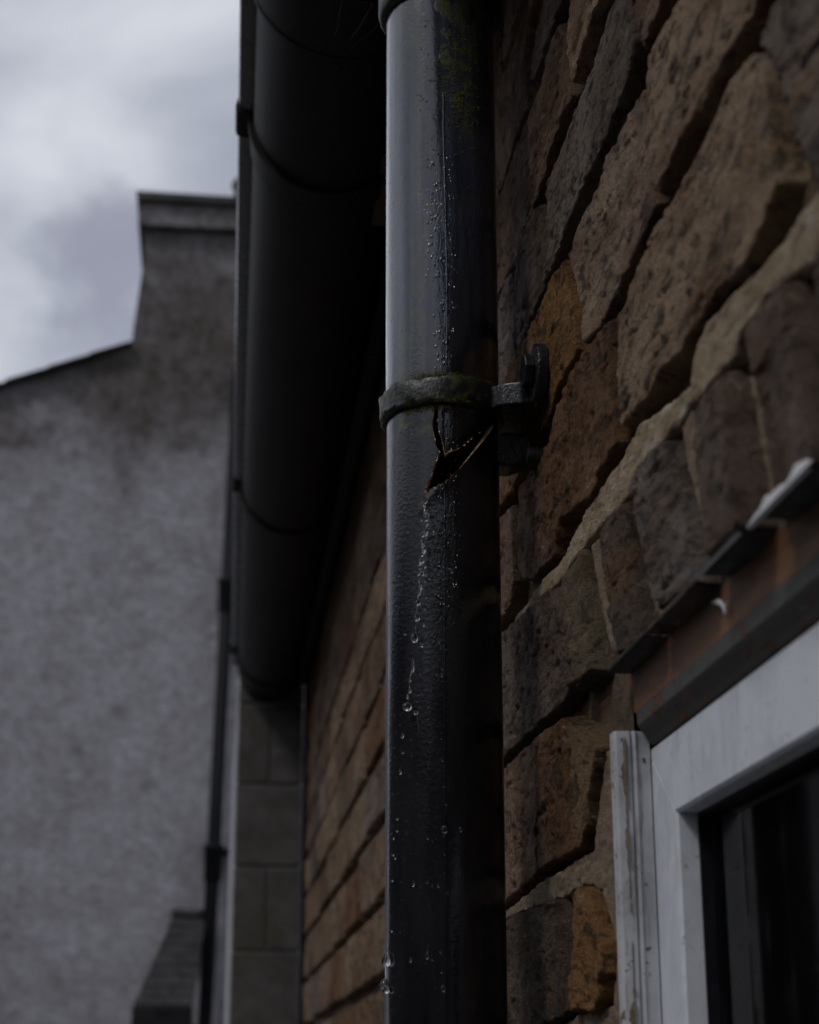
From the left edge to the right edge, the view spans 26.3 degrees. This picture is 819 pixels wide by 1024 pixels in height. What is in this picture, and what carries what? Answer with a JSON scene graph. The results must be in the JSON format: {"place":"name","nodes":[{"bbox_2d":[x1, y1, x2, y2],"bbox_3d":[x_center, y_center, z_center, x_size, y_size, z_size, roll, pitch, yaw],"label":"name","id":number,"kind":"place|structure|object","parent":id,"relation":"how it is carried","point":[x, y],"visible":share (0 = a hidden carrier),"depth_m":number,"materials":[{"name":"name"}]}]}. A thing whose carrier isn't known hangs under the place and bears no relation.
{"place":"outdoors","nodes":[
{"label":"outdoors","id":0,"kind":"place"},
{"bbox_2d":[0,0,239,381],"label":"sky","id":1,"kind":"structure","parent":0,"point":[103,102],"materials":[{"name":"grey"}]},
{"bbox_2d":[0,178,303,1023],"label":"gable house","id":2,"kind":"structure","parent":0,"point":[112,482],"depth_m":8.12,"materials":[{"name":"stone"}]},
{"bbox_2d":[198,367,234,1023],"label":"downpipe","id":3,"kind":"object","parent":2,"relation":"attached to","point":[215,850],"visible":0.77,"depth_m":7.90,"materials":[{"name":"black plastic"}]},
{"label":"ground","id":4,"kind":"structure","parent":0,"visible":0},
{"bbox_2d":[131,908,204,1023],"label":"porch","id":5,"kind":"object","parent":4,"relation":"on","point":[166,994],"visible":1,"depth_m":7.11,"materials":[{"name":"concrete"}]},
{"bbox_2d":[224,670,310,1023],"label":"block pier","id":6,"kind":"structure","parent":4,"relation":"on","point":[266,937],"depth_m":4.54,"materials":[{"name":"grey concrete"}]},
{"bbox_2d":[297,0,818,1023],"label":"brick house","id":7,"kind":"structure","parent":4,"relation":"on","point":[657,226],"depth_m":0.98,"materials":[{"name":"stone"}]},
{"bbox_2d":[230,0,385,701],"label":"gutter","id":8,"kind":"object","parent":7,"relation":"attached to","point":[310,123],"visible":0.88,"depth_m":2.29,"materials":[{"name":"black plastic"}]},
{"bbox_2d":[330,4,373,63],"bbox_3d":[-0.056,-0.479,1.654,0.064,0.076,0.190,7,-19,-21],"label":"cobweb","id":9,"kind":"object","parent":8,"relation":"hanging from","point":[357,30],"visible":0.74,"depth_m":1.66,"materials":[{"name":"fabric"}]},
{"bbox_2d":[378,0,550,1023],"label":"downpipe","id":10,"kind":"object","parent":7,"relation":"attached to","point":[447,46],"visible":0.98,"depth_m":1.25,"materials":[{"name":"metal"}]},
{"bbox_2d":[380,72,492,1022],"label":"water trickle","id":11,"kind":"object","parent":10,"relation":"attached to","point":[386,959],"visible":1,"depth_m":1.21,"materials":[{"name":"clear liquid"}]},
{"bbox_2d":[650,623,818,1023],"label":"window","id":12,"kind":"structure","parent":7,"relation":"in","point":[735,788],"depth_m":0.87,"materials":[{"name":"white plastic"}]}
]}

